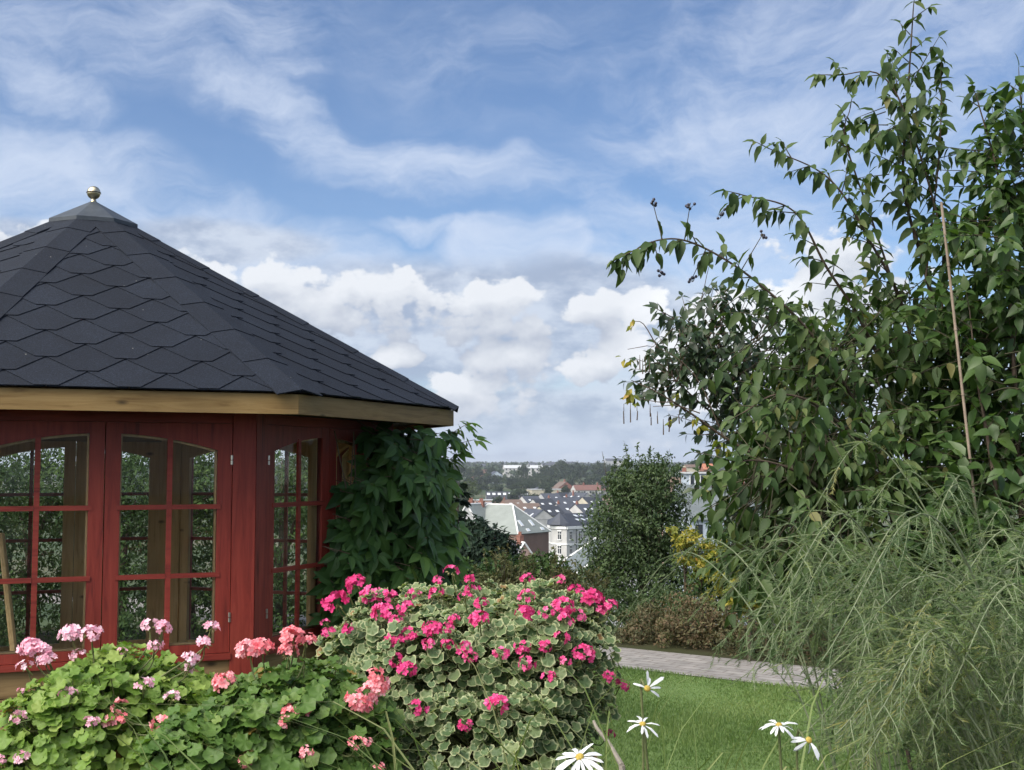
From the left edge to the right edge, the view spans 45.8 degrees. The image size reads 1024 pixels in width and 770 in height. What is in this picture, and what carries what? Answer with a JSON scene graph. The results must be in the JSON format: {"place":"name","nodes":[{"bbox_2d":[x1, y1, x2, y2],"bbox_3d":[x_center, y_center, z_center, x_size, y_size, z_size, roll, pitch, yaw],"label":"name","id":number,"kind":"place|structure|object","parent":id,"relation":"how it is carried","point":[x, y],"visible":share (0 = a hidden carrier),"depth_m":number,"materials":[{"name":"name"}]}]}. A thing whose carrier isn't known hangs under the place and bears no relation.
{"place":"outdoors","nodes":[
{"label":"outdoors","id":0,"kind":"place"},
{"bbox_2d":[0,462,1017,769],"bbox_3d":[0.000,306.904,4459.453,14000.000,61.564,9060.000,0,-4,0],"label":"ground","id":1,"kind":"structure","parent":0,"point":[676,648],"depth_m":217.84,"materials":[{"name":"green plant"}]},
{"bbox_2d":[0,533,16,650],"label":"wooden pole","id":2,"kind":"object","parent":1,"relation":"on","point":[8,605],"visible":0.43,"depth_m":5.98,"materials":[{"name":"brown wood"}]},
{"bbox_2d":[0,457,45,645],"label":"leafy tree","id":3,"kind":"object","parent":1,"relation":"on","point":[4,476],"visible":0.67,"depth_m":10.55,"materials":[{"name":"green plant"}]},
{"bbox_2d":[0,448,100,644],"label":"leafy tree","id":4,"kind":"object","parent":1,"relation":"on","point":[47,516],"visible":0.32,"depth_m":11.71,"materials":[{"name":"green plant"}]},
{"bbox_2d":[39,452,148,643],"bbox_3d":[-3.695,1.597,11.223,1.328,2.694,2.036,2,-4,-24],"label":"leafy tree","id":5,"kind":"object","parent":1,"relation":"on","point":[130,516],"visible":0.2,"depth_m":11.00,"materials":[{"name":"green plant"}]},
{"bbox_2d":[124,452,213,637],"bbox_3d":[-3.190,1.654,12.039,1.435,2.761,2.047,2,-5,-31],"label":"leafy tree","id":6,"kind":"object","parent":1,"relation":"on","point":[200,483],"visible":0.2,"depth_m":11.89,"materials":[{"name":"green plant"}]},
{"bbox_2d":[0,186,458,767],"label":"gazebo","id":7,"kind":"object","parent":1,"relation":"on","point":[118,334],"visible":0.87,"depth_m":5.77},
{"bbox_2d":[0,441,75,651],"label":"window","id":8,"kind":"structure","parent":7,"relation":"in","point":[67,539],"depth_m":8.35,"materials":[{"name":"red wood"}]},
{"bbox_2d":[0,421,105,664],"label":"window","id":9,"kind":"structure","parent":7,"relation":"in","point":[11,432],"depth_m":5.42,"materials":[{"name":"red wood"}]},
{"bbox_2d":[71,441,159,647],"bbox_3d":[-2.778,1.109,8.517,0.565,1.457,0.064,2,-4,-22],"label":"window","id":10,"kind":"structure","parent":7,"relation":"in","point":[151,450],"depth_m":8.54,"materials":[{"name":"red wood"}]},
{"bbox_2d":[100,422,232,657],"bbox_3d":[-1.582,0.706,5.582,0.571,1.062,0.075,2,-4,-22],"label":"window","id":11,"kind":"structure","parent":7,"relation":"in","point":[216,438],"depth_m":5.57,"materials":[{"name":"red wood"}]},
{"bbox_2d":[178,444,213,641],"bbox_3d":[-2.085,1.109,8.511,0.565,1.457,0.064,-2,-4,23],"label":"window","id":12,"kind":"structure","parent":7,"relation":"in","point":[188,452],"depth_m":8.58,"materials":[{"name":"red wood"}]},
{"bbox_2d":[273,441,311,627],"bbox_3d":[-1.562,1.093,8.289,0.565,1.457,0.064,-2,-4,23],"label":"window","id":13,"kind":"structure","parent":7,"relation":"in","point":[306,446],"depth_m":8.27,"materials":[{"name":"red wood"}]},
{"bbox_2d":[265,425,329,645],"bbox_3d":[-1.089,0.740,6.067,0.073,1.062,0.568,-2,-4,23],"label":"window","id":14,"kind":"structure","parent":7,"relation":"in","point":[279,437],"depth_m":6.08,"materials":[{"name":"red wood"}]},
{"bbox_2d":[336,442,351,518],"bbox_3d":[-1.079,0.862,7.809,0.059,1.062,0.565,2,-4,-22],"label":"window","id":15,"kind":"structure","parent":7,"relation":"in","point":[345,451],"depth_m":7.91,"materials":[{"name":"red wood"}]},
{"bbox_2d":[328,429,376,552],"bbox_3d":[-0.870,0.777,6.592,0.064,1.062,0.565,-2,-4,23],"label":"window","id":16,"kind":"structure","parent":7,"relation":"in","point":[344,436],"depth_m":6.39,"materials":[{"name":"red wood"}]},
{"bbox_2d":[306,421,492,683],"bbox_3d":[-0.572,1.120,6.620,0.562,1.889,1.342,-2,-4,23],"label":"climbing vine","id":17,"kind":"object","parent":7,"relation":"attached to","point":[395,523],"visible":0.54,"depth_m":6.44,"materials":[{"name":"green plant"}]},
{"bbox_2d":[209,450,307,632],"bbox_3d":[-2.381,1.759,12.386,1.652,3.035,1.938,0,-4,0],"label":"leafy tree","id":18,"kind":"object","parent":1,"relation":"on","point":[278,562],"visible":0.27,"depth_m":12.35,"materials":[{"name":"green plant"}]},
{"bbox_2d":[2,725,520,769],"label":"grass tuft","id":19,"kind":"object","parent":1,"relation":"on","point":[248,766],"visible":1,"depth_m":1.98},
{"bbox_2d":[0,628,757,769],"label":"grass tuft","id":20,"kind":"object","parent":1,"relation":"on","point":[434,763],"visible":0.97,"depth_m":2.07,"materials":[{"name":"plant"}]},
{"bbox_2d":[452,482,473,531],"bbox_3d":[-1.132,4.338,26.785,2.296,4.364,2.190,0,-4,0],"label":"tree","id":21,"kind":"object","parent":1,"relation":"on","point":[462,503],"visible":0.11,"depth_m":26.84,"materials":[{"name":"green plant"}]},
{"bbox_2d":[461,466,476,480],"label":"tree","id":22,"kind":"object","parent":1,"relation":"on","point":[468,472],"visible":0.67,"depth_m":1144.37,"materials":[{"name":"green plant"}]},
{"bbox_2d":[460,479,481,499],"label":"tree","id":23,"kind":"object","parent":1,"relation":"on","point":[470,490],"visible":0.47,"depth_m":556.93,"materials":[{"name":"green plant"}]},
{"bbox_2d":[462,498,491,538],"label":"building","id":24,"kind":"structure","parent":1,"relation":"on","point":[478,508],"depth_m":240.79,"materials":[{"name":"grey brick"}]},
{"bbox_2d":[471,464,483,476],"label":"tree","id":25,"kind":"object","parent":1,"relation":"on","point":[478,470],"visible":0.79,"depth_m":1173.79,"materials":[{"name":"green plant"}]},
{"bbox_2d":[473,475,488,485],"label":"tree","id":26,"kind":"object","parent":1,"relation":"on","point":[481,479],"visible":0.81,"depth_m":1054.03,"materials":[{"name":"green plant"}]},
{"bbox_2d":[476,482,490,490],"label":"tree","id":27,"kind":"object","parent":1,"relation":"on","point":[484,486],"visible":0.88,"depth_m":845.88,"materials":[{"name":"green plant"}]},
{"bbox_2d":[456,512,525,577],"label":"bush","id":28,"kind":"object","parent":1,"relation":"on","point":[482,530],"visible":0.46,"depth_m":24.57,"materials":[{"name":"green plant"}]},
{"bbox_2d":[461,548,525,586],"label":"garden bush","id":29,"kind":"object","parent":1,"relation":"on","point":[482,566],"visible":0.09,"depth_m":21.80,"materials":[{"name":"green plant"}]},
{"bbox_2d":[490,474,503,486],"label":"tree","id":30,"kind":"object","parent":1,"relation":"on","point":[495,478],"visible":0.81,"depth_m":1044.55,"materials":[{"name":"green plant"}]},
{"bbox_2d":[485,491,527,499],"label":"building","id":31,"kind":"structure","parent":1,"relation":"on","point":[492,494],"depth_m":802.71,"materials":[{"name":"white glass"}]},
{"bbox_2d":[498,475,519,488],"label":"tree","id":32,"kind":"object","parent":1,"relation":"on","point":[508,482],"visible":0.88,"depth_m":1015.46,"materials":[{"name":"green plant"}]},
{"bbox_2d":[468,498,550,562],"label":"building","id":33,"kind":"structure","parent":1,"relation":"on","point":[516,520],"depth_m":239.81,"materials":[{"name":"brick"}]},
{"bbox_2d":[499,497,522,503],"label":"house","id":34,"kind":"structure","parent":1,"relation":"on","point":[509,501],"depth_m":563.76,"materials":[{"name":"brick"}]},
{"bbox_2d":[1,461,1023,626],"bbox_3d":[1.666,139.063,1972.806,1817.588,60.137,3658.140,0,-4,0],"label":"woods","id":35,"kind":"object","parent":1,"relation":"on","point":[498,466],"visible":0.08,"depth_m":1547.15,"materials":[{"name":"green plant"}]},
{"bbox_2d":[507,491,519,498],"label":"tree","id":36,"kind":"object","parent":1,"relation":"on","point":[513,495],"visible":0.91,"depth_m":716.41,"materials":[{"name":"green plant"}]},
{"bbox_2d":[510,481,522,490],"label":"tree","id":37,"kind":"object","parent":1,"relation":"on","point":[516,485],"visible":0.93,"depth_m":836.27,"materials":[{"name":"green plant"}]},
{"bbox_2d":[102,664,934,769],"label":"grass tuft","id":38,"kind":"object","parent":1,"relation":"on","point":[412,768],"visible":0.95,"depth_m":2.12,"materials":[{"name":"plant"}]},
{"bbox_2d":[503,465,542,476],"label":"building","id":39,"kind":"structure","parent":1,"relation":"on","point":[507,468],"depth_m":1499.62,"materials":[{"name":"paint"}]},
{"bbox_2d":[512,470,533,486],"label":"tree","id":40,"kind":"object","parent":1,"relation":"on","point":[522,476],"visible":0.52,"depth_m":1057.32,"materials":[{"name":"green plant"}]},
{"bbox_2d":[509,532,541,571],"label":"house","id":41,"kind":"structure","parent":1,"relation":"on","point":[520,537],"depth_m":191.05,"materials":[{"name":"stone"}]},
{"bbox_2d":[514,503,539,510],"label":"house","id":42,"kind":"structure","parent":1,"relation":"on","point":[523,506],"depth_m":473.90,"materials":[{"name":"brown tile"}]},
{"bbox_2d":[519,496,539,502],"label":"house","id":43,"kind":"structure","parent":1,"relation":"on","point":[526,499],"depth_m":612.95,"materials":[{"name":"stone"}]},
{"bbox_2d":[524,474,545,488],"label":"tree","id":44,"kind":"object","parent":1,"relation":"on","point":[536,481],"visible":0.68,"depth_m":993.73,"materials":[{"name":"green plant"}]},
{"bbox_2d":[460,543,616,622],"bbox_3d":[0.138,2.036,11.886,1.799,0.994,0.823,0,-4,0],"label":"garden bush","id":45,"kind":"object","parent":1,"relation":"on","point":[504,578],"visible":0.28,"depth_m":11.85,"materials":[{"name":"green plant"}]},
{"bbox_2d":[524,508,553,527],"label":"house","id":46,"kind":"structure","parent":1,"relation":"on","point":[542,516],"depth_m":420.09,"materials":[{"name":"stone"}]},
{"bbox_2d":[529,499,555,505],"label":"house","id":47,"kind":"structure","parent":1,"relation":"on","point":[546,502],"depth_m":523.98,"materials":[{"name":"grey glass"}]},
{"bbox_2d":[536,465,548,479],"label":"tree","id":48,"kind":"object","parent":1,"relation":"on","point":[542,471],"visible":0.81,"depth_m":1143.85,"materials":[{"name":"green plant"}]},
{"bbox_2d":[526,489,560,495],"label":"building","id":49,"kind":"structure","parent":1,"relation":"on","point":[536,491],"depth_m":818.19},
{"bbox_2d":[511,548,587,587],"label":"garden bush","id":50,"kind":"object","parent":1,"relation":"on","point":[544,564],"visible":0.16,"depth_m":21.71,"materials":[{"name":"green plant"}]},
{"bbox_2d":[538,493,561,498],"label":"house","id":51,"kind":"structure","parent":1,"relation":"on","point":[545,495],"depth_m":644.74,"materials":[{"name":"stone"}]},
{"bbox_2d":[536,506,564,516],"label":"house","id":52,"kind":"structure","parent":1,"relation":"on","point":[553,511],"depth_m":442.86,"materials":[{"name":"grey tile"}]},
{"bbox_2d":[544,475,557,485],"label":"tree","id":53,"kind":"object","parent":1,"relation":"on","point":[550,479],"visible":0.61,"depth_m":974.72,"materials":[{"name":"green plant"}]},
{"bbox_2d":[544,461,559,478],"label":"tree","id":54,"kind":"object","parent":1,"relation":"on","point":[554,468],"visible":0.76,"depth_m":1134.72,"materials":[{"name":"green plant"}]},
{"bbox_2d":[546,495,569,503],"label":"house","id":55,"kind":"structure","parent":1,"relation":"on","point":[562,500],"depth_m":544.57,"materials":[{"name":"stone"}]},
{"bbox_2d":[551,470,566,481],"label":"tree","id":56,"kind":"object","parent":1,"relation":"on","point":[557,476],"visible":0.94,"depth_m":1076.14,"materials":[{"name":"green plant"}]},
{"bbox_2d":[552,479,571,488],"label":"house","id":57,"kind":"structure","parent":1,"relation":"on","point":[559,485],"depth_m":920.49,"materials":[{"name":"red brick"}]},
{"bbox_2d":[555,459,572,476],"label":"tree","id":58,"kind":"object","parent":1,"relation":"on","point":[563,466],"visible":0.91,"depth_m":1125.72,"materials":[{"name":"green plant"}]},
{"bbox_2d":[554,500,575,512],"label":"house","id":59,"kind":"structure","parent":1,"relation":"on","point":[565,508],"depth_m":458.39,"materials":[{"name":"stone"}]},
{"bbox_2d":[563,471,581,485],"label":"tree","id":60,"kind":"object","parent":1,"relation":"on","point":[570,480],"visible":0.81,"depth_m":994.29,"materials":[{"name":"green plant"}]},
{"bbox_2d":[564,494,581,503],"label":"house","id":61,"kind":"structure","parent":1,"relation":"on","point":[572,500],"depth_m":549.38,"materials":[{"name":"stone"}]},
{"bbox_2d":[567,490,589,496],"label":"house","id":62,"kind":"structure","parent":1,"relation":"on","point":[576,494],"depth_m":644.04,"materials":[{"name":"stone"}]},
{"bbox_2d":[555,743,603,769],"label":"daisy","id":63,"kind":"object","parent":1,"relation":"on","point":[580,755],"visible":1,"depth_m":1.71,"materials":[{"name":"white plant"}]},
{"bbox_2d":[570,460,591,478],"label":"tree","id":64,"kind":"object","parent":1,"relation":"on","point":[581,470],"visible":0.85,"depth_m":1127.01,"materials":[{"name":"green plant"}]},
{"bbox_2d":[569,501,595,512],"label":"house","id":65,"kind":"structure","parent":1,"relation":"on","point":[578,508],"depth_m":452.77,"materials":[{"name":"stone"}]},
{"bbox_2d":[578,475,597,484],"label":"tree","id":66,"kind":"object","parent":1,"relation":"on","point":[589,479],"visible":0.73,"depth_m":1005.20,"materials":[{"name":"green plant"}]},
{"bbox_2d":[570,482,607,494],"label":"house","id":67,"kind":"structure","parent":1,"relation":"on","point":[588,489],"depth_m":901.65,"materials":[{"name":"red brick"}]},
{"bbox_2d":[547,512,632,563],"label":"building","id":68,"kind":"structure","parent":1,"relation":"on","point":[563,528],"depth_m":299.28,"materials":[{"name":"stone"}]},
{"bbox_2d":[578,497,606,511],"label":"house","id":69,"kind":"structure","parent":1,"relation":"on","point":[585,500],"depth_m":543.35,"materials":[{"name":"beige glass"}]},
{"bbox_2d":[590,460,608,475],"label":"tree","id":70,"kind":"object","parent":1,"relation":"on","point":[598,469],"visible":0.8,"depth_m":1115.30,"materials":[{"name":"green plant"}]},
{"bbox_2d":[558,537,654,626],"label":"house","id":71,"kind":"structure","parent":1,"relation":"on","point":[574,555],"depth_m":171.39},
{"bbox_2d":[571,442,703,626],"bbox_3d":[1.941,2.500,18.901,2.119,3.294,1.936,-2,-4,27],"label":"round tree","id":72,"kind":"object","parent":1,"relation":"on","point":[635,487],"visible":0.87,"depth_m":18.61,"materials":[{"name":"green plant"}]},
{"bbox_2d":[627,716,659,769],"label":"daisy","id":73,"kind":"object","parent":1,"relation":"on","point":[642,724],"visible":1,"depth_m":2.02,"materials":[{"name":"white plant"}]},
{"bbox_2d":[633,671,663,769],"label":"daisy","id":74,"kind":"object","parent":1,"relation":"on","point":[647,688],"visible":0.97,"depth_m":2.04,"materials":[{"name":"white plant"}]},
{"bbox_2d":[614,598,685,644],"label":"shrub","id":75,"kind":"object","parent":1,"relation":"on","point":[645,631],"visible":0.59,"depth_m":11.29,"materials":[{"name":"brown plant"}]},
{"bbox_2d":[595,568,718,626],"bbox_3d":[1.806,2.856,15.873,2.181,1.130,1.142,0,-4,0],"label":"garden bush","id":76,"kind":"object","parent":1,"relation":"on","point":[619,610],"visible":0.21,"depth_m":15.76,"materials":[{"name":"green plant"}]},
{"bbox_2d":[665,526,702,626],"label":"yellow shrub","id":77,"kind":"object","parent":1,"relation":"on","point":[673,530],"visible":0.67,"depth_m":13.47,"materials":[{"name":"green plant"}]},
{"bbox_2d":[682,464,698,471],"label":"building","id":78,"kind":"structure","parent":1,"relation":"on","point":[689,467],"depth_m":559.14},
{"bbox_2d":[653,581,736,649],"bbox_3d":[1.684,2.202,11.154,0.840,0.753,0.879,0,-4,0],"label":"shrub","id":79,"kind":"object","parent":1,"relation":"on","point":[693,637],"visible":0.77,"depth_m":11.00,"materials":[{"name":"brown plant"}]},
{"bbox_2d":[678,472,713,484],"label":"house","id":80,"kind":"structure","parent":1,"relation":"on","point":[690,478],"depth_m":157.56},
{"bbox_2d":[671,524,726,621],"bbox_3d":[2.088,2.173,13.395,0.708,1.247,0.598,0,-4,0],"label":"yellow shrub","id":81,"kind":"object","parent":1,"relation":"on","point":[682,545],"visible":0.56,"depth_m":13.37,"materials":[{"name":"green plant"}]},
{"bbox_2d":[664,482,759,626],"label":"house","id":82,"kind":"structure","parent":1,"relation":"on","point":[695,510],"depth_m":151.01,"materials":[{"name":"white brick"}]},
{"bbox_2d":[701,544,733,614],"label":"yellow shrub","id":83,"kind":"object","parent":1,"relation":"on","point":[713,553],"visible":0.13,"depth_m":12.94,"materials":[{"name":"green plant"}]},
{"bbox_2d":[666,507,812,626],"bbox_3d":[2.498,2.060,13.289,1.422,1.663,2.228,2,-4,-22],"label":"garden bush","id":84,"kind":"object","parent":1,"relation":"on","point":[696,588],"visible":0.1,"depth_m":13.38,"materials":[{"name":"green plant"}]},
{"bbox_2d":[716,561,769,660],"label":"yellow shrub","id":85,"kind":"object","parent":1,"relation":"on","point":[755,607],"visible":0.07,"depth_m":10.07,"materials":[{"name":"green plant"}]},
{"bbox_2d":[700,602,791,655],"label":"shrub","id":86,"kind":"object","parent":1,"relation":"on","point":[719,637],"visible":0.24,"depth_m":10.67,"materials":[{"name":"brown plant"}]},
{"bbox_2d":[619,257,908,667],"bbox_3d":[1.360,0.528,6.070,1.773,2.292,0.973,2,-5,-31],"label":"garden shrub","id":87,"kind":"object","parent":1,"relation":"on","point":[708,356],"visible":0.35,"depth_m":5.80,"materials":[{"name":"green plant"}]},
{"bbox_2d":[612,497,926,769],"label":"asparagus fern","id":88,"kind":"object","parent":1,"relation":"on","point":[810,559],"visible":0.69,"depth_m":3.58,"materials":[{"name":"plant"}]},
{"bbox_2d":[759,720,796,769],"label":"daisy","id":89,"kind":"object","parent":1,"relation":"on","point":[778,727],"visible":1,"depth_m":1.87,"materials":[{"name":"white plant"}]},
{"bbox_2d":[747,602,847,663],"bbox_3d":[2.472,2.194,10.413,0.902,0.762,0.909,-2,-5,29],"label":"shrub","id":90,"kind":"object","parent":1,"relation":"on","point":[805,648],"visible":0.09,"depth_m":10.26,"materials":[{"name":"brown plant"}]},
{"bbox_2d":[791,729,819,769],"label":"daisy","id":91,"kind":"object","parent":1,"relation":"on","point":[801,738],"visible":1,"depth_m":1.86,"materials":[{"name":"white plant"}]},
{"bbox_2d":[606,0,1023,765],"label":"garden shrub","id":92,"kind":"object","parent":1,"relation":"on","point":[782,472],"visible":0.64,"depth_m":4.57,"materials":[{"name":"green plant"}]},
{"bbox_2d":[747,479,1022,769],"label":"asparagus fern","id":93,"kind":"object","parent":1,"relation":"on","point":[872,607],"visible":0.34,"depth_m":2.88,"materials":[{"name":"plant"}]},
{"bbox_2d":[767,434,1023,766],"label":"asparagus fern","id":94,"kind":"object","parent":1,"relation":"on","point":[948,512],"visible":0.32,"depth_m":3.62,"materials":[{"name":"plant"}]},
{"bbox_2d":[773,498,1023,769],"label":"asparagus fern","id":95,"kind":"object","parent":1,"relation":"on","point":[984,606],"visible":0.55,"depth_m":2.43,"materials":[{"name":"plant"}]},
{"bbox_2d":[807,606,1023,769],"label":"asparagus fern","id":96,"kind":"object","parent":1,"relation":"on","point":[917,684],"visible":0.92,"depth_m":2.27,"materials":[{"name":"plant"}]},
{"bbox_2d":[859,52,1023,644],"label":"garden shrub","id":97,"kind":"object","parent":1,"relation":"on","point":[1000,310],"visible":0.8,"depth_m":4.49,"materials":[{"name":"green plant"}]},
{"bbox_2d":[879,496,1023,736],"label":"asparagus fern","id":98,"kind":"object","parent":1,"relation":"on","point":[996,559],"visible":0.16,"depth_m":2.96,"materials":[{"name":"plant"}]},
{"bbox_2d":[940,202,1002,758],"bbox_3d":[1.672,0.618,4.317,0.232,2.574,0.013,0,-4,0],"label":"bamboo cane","id":99,"kind":"object","parent":1,"relation":"on","point":[956,338],"visible":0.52,"depth_m":4.37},
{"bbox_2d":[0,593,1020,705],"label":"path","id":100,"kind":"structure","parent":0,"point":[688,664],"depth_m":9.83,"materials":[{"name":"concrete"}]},
{"bbox_2d":[0,0,1023,467],"label":"sky","id":101,"kind":"structure","parent":0,"point":[445,191],"materials":[{"name":"blue"}]},
{"bbox_2d":[556,665,1022,769],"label":"lawn","id":102,"kind":"structure","parent":0,"point":[688,694],"depth_m":7.39,"materials":[{"name":"plant"}]},
{"bbox_2d":[616,319,912,769],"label":"seed pod shrub","id":103,"kind":"object","parent":102,"relation":"on","point":[629,396],"visible":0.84,"depth_m":5.22,"materials":[{"name":"green plant"}]},
{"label":"soil","id":104,"kind":"structure","parent":0,"visible":0},
{"bbox_2d":[0,618,220,769],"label":"geranium","id":105,"kind":"object","parent":104,"relation":"on","point":[154,685],"visible":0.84,"depth_m":3.53,"materials":[{"name":"green plant"}]},
{"bbox_2d":[99,625,408,769],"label":"geranium","id":106,"kind":"object","parent":104,"relation":"on","point":[254,739],"visible":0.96,"depth_m":3.35,"materials":[{"name":"green plant"}]},
{"bbox_2d":[313,564,629,769],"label":"geranium","id":107,"kind":"object","parent":104,"relation":"on","point":[411,648],"visible":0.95,"depth_m":3.73,"materials":[{"name":"green plant"}]},
{"bbox_2d":[72,626,1023,769],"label":"grass tuft","id":108,"kind":"object","parent":104,"relation":"on","point":[607,743],"visible":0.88,"depth_m":2.16,"materials":[{"name":"plant"}]},
{"bbox_2d":[592,720,625,769],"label":"bare stem","id":109,"kind":"object","parent":104,"relation":"on","point":[619,761],"visible":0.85,"depth_m":2.95,"materials":[{"name":"plant"}]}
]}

